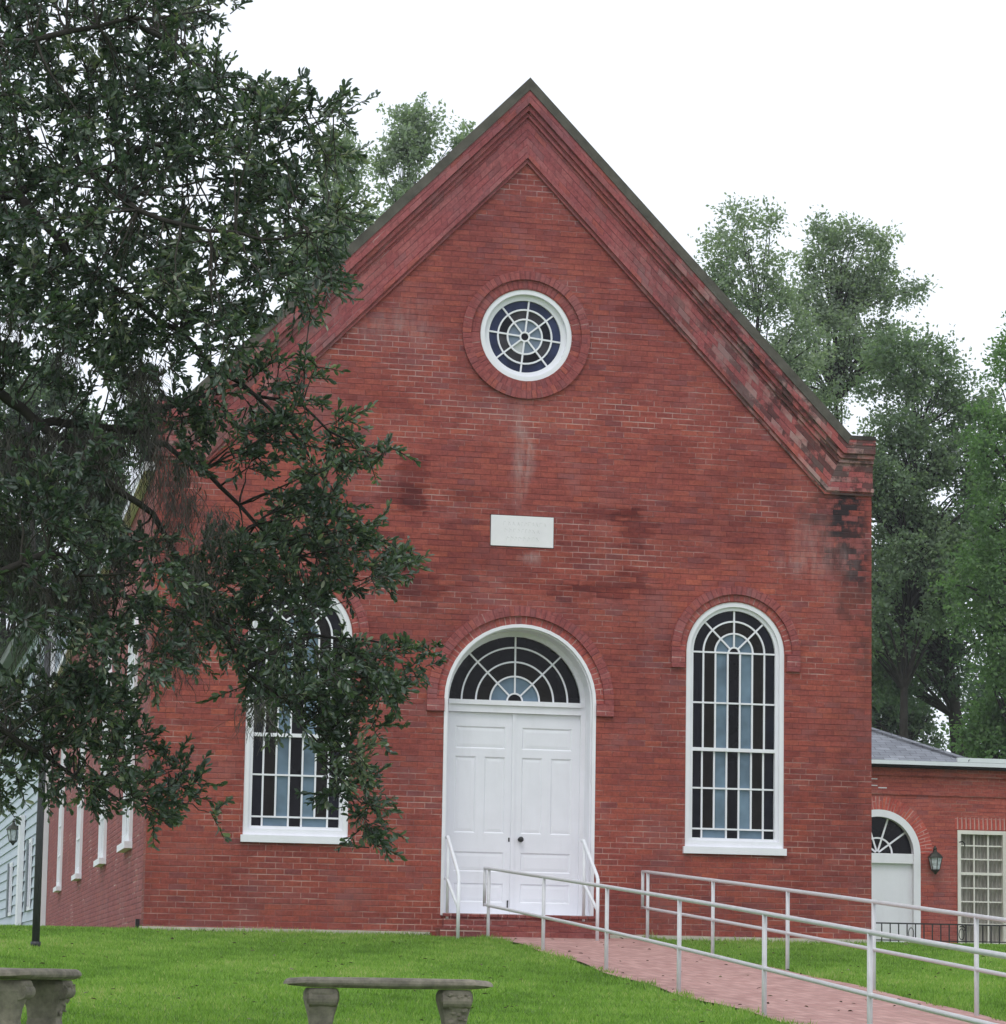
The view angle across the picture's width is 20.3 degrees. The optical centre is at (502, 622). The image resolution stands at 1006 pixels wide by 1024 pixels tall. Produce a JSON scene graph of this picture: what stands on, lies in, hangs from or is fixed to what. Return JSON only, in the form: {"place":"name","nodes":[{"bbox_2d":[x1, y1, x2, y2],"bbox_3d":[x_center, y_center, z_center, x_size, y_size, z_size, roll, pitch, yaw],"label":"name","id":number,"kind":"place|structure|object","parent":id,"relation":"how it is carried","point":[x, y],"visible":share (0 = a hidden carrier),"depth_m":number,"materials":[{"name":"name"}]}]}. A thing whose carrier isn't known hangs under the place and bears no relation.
{"place":"outdoors","nodes":[
{"label":"outdoors","id":0,"kind":"place"},
{"bbox_2d":[0,923,1005,1023],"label":"lawn","id":1,"kind":"structure","parent":0,"point":[514,943],"depth_m":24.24,"materials":[{"name":"plant"}]},
{"bbox_2d":[0,401,63,654],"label":"broadleaf tree","id":2,"kind":"object","parent":1,"relation":"on","point":[3,603],"visible":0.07,"depth_m":85.53,"materials":[{"name":"green plant"}]},
{"bbox_2d":[0,968,81,1023],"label":"stone bench","id":3,"kind":"object","parent":1,"relation":"on","point":[44,995],"visible":1,"depth_m":18.97,"materials":[{"name":"stone"}]},
{"bbox_2d":[30,636,51,946],"bbox_3d":[-4.894,1.932,29.689,0.106,3.600,0.106,2,-7,-11],"label":"metal post","id":4,"kind":"object","parent":1,"relation":"on","point":[35,941],"visible":0.64,"depth_m":29.58,"materials":[{"name":"black metal"}]},
{"bbox_2d":[0,564,97,925],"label":"clapboard house","id":5,"kind":"structure","parent":1,"relation":"on","point":[17,864],"depth_m":69.30,"materials":[{"name":"paint"}]},
{"bbox_2d":[8,862,12,915],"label":"house window","id":6,"kind":"structure","parent":5,"relation":"in","point":[11,864],"depth_m":73.45,"materials":[{"name":"white paint"}]},
{"bbox_2d":[6,819,17,844],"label":"wall lantern","id":7,"kind":"object","parent":5,"relation":"attached to","point":[12,830],"depth_m":70.53,"materials":[{"name":"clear glass"}]},
{"bbox_2d":[26,838,32,910],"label":"house window","id":8,"kind":"structure","parent":5,"relation":"in","point":[30,840],"depth_m":66.42,"materials":[{"name":"white paint"}]},
{"bbox_2d":[0,342,110,587],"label":"broadleaf tree","id":9,"kind":"object","parent":1,"relation":"on","point":[41,411],"visible":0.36,"depth_m":82.21,"materials":[{"name":"green plant"}]},
{"bbox_2d":[35,381,158,575],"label":"broadleaf tree","id":10,"kind":"object","parent":1,"relation":"on","point":[101,539],"visible":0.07,"depth_m":84.12,"materials":[{"name":"green plant"}]},
{"bbox_2d":[0,0,446,862],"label":"live oak","id":11,"kind":"object","parent":1,"relation":"on","point":[264,108],"visible":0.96,"depth_m":17.84,"materials":[{"name":"green plant"}]},
{"bbox_2d":[0,297,300,754],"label":"spanish moss","id":12,"kind":"object","parent":11,"relation":"hanging from","point":[147,432],"visible":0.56,"depth_m":17.64,"materials":[{"name":"grey plant"}]},
{"bbox_2d":[277,120,386,300],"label":"broadleaf tree","id":13,"kind":"object","parent":1,"relation":"on","point":[359,174],"visible":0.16,"depth_m":78.67,"materials":[{"name":"green plant"}]},
{"bbox_2d":[283,977,492,1023],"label":"stone bench","id":14,"kind":"object","parent":1,"relation":"on","point":[453,1006],"visible":1,"depth_m":19.56,"materials":[{"name":"stone"}]},
{"bbox_2d":[363,92,475,215],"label":"broadleaf tree","id":15,"kind":"object","parent":1,"relation":"on","point":[413,144],"visible":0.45,"depth_m":83.33,"materials":[{"name":"green plant"}]},
{"bbox_2d":[45,77,876,943],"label":"brick church","id":16,"kind":"structure","parent":1,"relation":"on","point":[631,503],"depth_m":35.47,"materials":[{"name":"red brick"}]},
{"bbox_2d":[53,749,65,892],"bbox_3d":[-8.962,3.827,56.794,0.125,3.245,1.500,2,-7,-11],"label":"side window","id":17,"kind":"structure","parent":16,"relation":"in","point":[57,888],"depth_m":56.30,"materials":[{"name":"white paint"}]},
{"bbox_2d":[71,741,85,880],"bbox_3d":[-7.453,2.912,49.402,0.125,3.245,1.500,2,-7,-11],"label":"side window","id":18,"kind":"structure","parent":16,"relation":"in","point":[79,828],"depth_m":49.08,"materials":[{"name":"white paint"}]},
{"bbox_2d":[93,656,111,866],"bbox_3d":[-6.062,2.069,42.593,0.125,3.245,1.500,2,-7,-11],"label":"side window","id":19,"kind":"structure","parent":16,"relation":"in","point":[102,836],"depth_m":42.42,"materials":[{"name":"white paint"}]},
{"bbox_2d":[117,617,138,852],"bbox_3d":[-4.960,1.401,37.195,0.125,3.245,1.500,2,-7,-11],"label":"side window","id":20,"kind":"structure","parent":16,"relation":"in","point":[127,823],"depth_m":36.96,"materials":[{"name":"white paint"}]},
{"bbox_2d":[240,583,351,843],"bbox_3d":[-2.524,1.108,34.536,1.348,3.225,0.190,2,-7,-11],"label":"arched window","id":21,"kind":"structure","parent":16,"relation":"in","point":[273,812],"depth_m":34.47,"materials":[{"name":"white paint"}]},
{"bbox_2d":[445,836,460,937],"bbox_3d":[-0.618,3.253,34.177,0.044,1.342,0.894,2,-7,-11],"label":"stair handrail","id":22,"kind":"object","parent":16,"relation":"attached to","point":[448,883],"visible":0.95,"depth_m":34.14,"materials":[{"name":"white metal"}]},
{"bbox_2d":[445,711,511,913],"bbox_3d":[-0.300,2.392,35.178,0.850,2.526,0.097,2,-7,-11],"label":"door leaf","id":23,"kind":"structure","parent":16,"relation":"in","point":[479,768],"depth_m":35.18,"materials":[{"name":"white paint"}]},
{"bbox_2d":[480,290,571,380],"bbox_3d":[0.279,-3.638,35.738,1.212,1.212,0.150,2,-7,-11],"label":"round window","id":24,"kind":"structure","parent":16,"relation":"in","point":[526,335],"depth_m":35.74,"materials":[{"name":"white paint"}]},
{"bbox_2d":[509,714,579,915],"bbox_3d":[0.532,2.424,35.319,0.878,2.526,0.144,2,-7,-11],"label":"door leaf","id":25,"kind":"structure","parent":16,"relation":"in","point":[544,838],"depth_m":35.34,"materials":[{"name":"white paint"}]},
{"bbox_2d":[580,839,599,940],"bbox_3d":[1.068,3.324,34.513,0.044,1.342,0.894,2,-7,-11],"label":"stair handrail","id":26,"kind":"object","parent":16,"relation":"attached to","point":[585,887],"visible":0.76,"depth_m":34.52,"materials":[{"name":"white metal"}]},
{"bbox_2d":[683,602,786,855],"bbox_3d":[2.936,1.337,35.623,1.348,3.225,0.190,2,-7,-11],"label":"arched window","id":27,"kind":"structure","parent":16,"relation":"in","point":[734,764],"depth_m":35.66,"materials":[{"name":"white paint"}]},
{"bbox_2d":[18,929,1005,1022],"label":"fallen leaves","id":28,"kind":"object","parent":1,"relation":"on","point":[519,979],"visible":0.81,"depth_m":27.57,"materials":[{"name":"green plant"}]},
{"bbox_2d":[687,191,843,386],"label":"broadleaf tree","id":29,"kind":"object","parent":1,"relation":"on","point":[725,281],"visible":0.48,"depth_m":72.20,"materials":[{"name":"green plant"}]},
{"bbox_2d":[784,204,942,426],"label":"broadleaf tree","id":30,"kind":"object","parent":1,"relation":"on","point":[858,286],"visible":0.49,"depth_m":75.91,"materials":[{"name":"green plant"}]},
{"bbox_2d":[843,315,1005,738],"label":"broadleaf tree","id":31,"kind":"object","parent":1,"relation":"on","point":[916,542],"visible":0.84,"depth_m":68.04,"materials":[{"name":"green plant"}]},
{"bbox_2d":[872,624,978,757],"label":"broadleaf tree","id":32,"kind":"object","parent":1,"relation":"on","point":[920,724],"visible":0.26,"depth_m":82.05,"materials":[{"name":"green plant"}]},
{"bbox_2d":[872,727,1005,943],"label":"brick annex","id":33,"kind":"object","parent":1,"relation":"on","point":[950,806],"visible":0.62,"depth_m":51.72,"materials":[{"name":"brick"}]},
{"bbox_2d":[872,863,911,942],"bbox_3d":[6.855,5.221,51.436,1.360,1.600,0.050,2,-7,-11],"label":"annex door","id":34,"kind":"structure","parent":33,"relation":"in","point":[891,882],"depth_m":51.49,"materials":[{"name":"white paint"}]},
{"bbox_2d":[872,809,920,937],"bbox_3d":[6.872,4.729,51.454,1.600,2.580,0.180,2,-7,-11],"label":"arched doorway","id":35,"kind":"structure","parent":33,"relation":"in","point":[894,840],"depth_m":51.58,"materials":[{"name":"white paint"}]},
{"bbox_2d":[928,846,942,873],"bbox_3d":[7.939,4.368,51.495,0.250,0.526,0.291,2,-7,-11],"label":"wall lantern","id":36,"kind":"object","parent":33,"relation":"attached to","point":[935,857],"depth_m":51.42,"materials":[{"name":"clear glass"}]},
{"bbox_2d":[957,830,1005,943],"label":"sash window","id":37,"kind":"structure","parent":33,"relation":"in","point":[981,863],"depth_m":51.85,"materials":[{"name":"beige paint"}]},
{"bbox_2d":[872,491,1005,757],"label":"broadleaf tree","id":38,"kind":"object","parent":1,"relation":"on","point":[945,681],"visible":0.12,"depth_m":70.99,"materials":[{"name":"green plant"}]},
{"bbox_2d":[876,922,1005,943],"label":"iron fence","id":39,"kind":"object","parent":1,"relation":"on","point":[932,924],"visible":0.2,"depth_m":50.66,"materials":[{"name":"metal"}]},
{"bbox_2d":[927,310,1005,722],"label":"broadleaf tree","id":40,"kind":"object","parent":1,"relation":"on","point":[988,559],"visible":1,"depth_m":64.17,"materials":[{"name":"green plant"}]},
{"bbox_2d":[929,556,1004,725],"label":"broadleaf tree","id":41,"kind":"object","parent":1,"relation":"on","point":[969,691],"visible":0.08,"depth_m":91.19,"materials":[{"name":"green plant"}]},
{"bbox_2d":[940,680,1005,758],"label":"leafy shrub","id":42,"kind":"object","parent":1,"relation":"on","point":[983,733],"visible":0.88,"depth_m":64.54,"materials":[{"name":"green plant"}]},
{"bbox_2d":[0,0,1005,751],"label":"sky","id":43,"kind":"structure","parent":0,"point":[881,111],"materials":[{"name":"white"}]},
{"bbox_2d":[493,937,1005,1023],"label":"path","id":44,"kind":"structure","parent":0,"point":[736,984],"depth_m":26.64,"materials":[{"name":"brick"}]},
{"bbox_2d":[483,867,1005,1023],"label":"walk railing","id":45,"kind":"object","parent":44,"relation":"on","point":[869,994],"visible":0.94,"depth_m":22.95,"materials":[{"name":"grey metal"}]},
{"bbox_2d":[641,870,1005,1015],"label":"walk railing","id":46,"kind":"object","parent":44,"relation":"on","point":[976,969],"visible":0.91,"depth_m":27.48,"materials":[{"name":"grey metal"}]}
]}

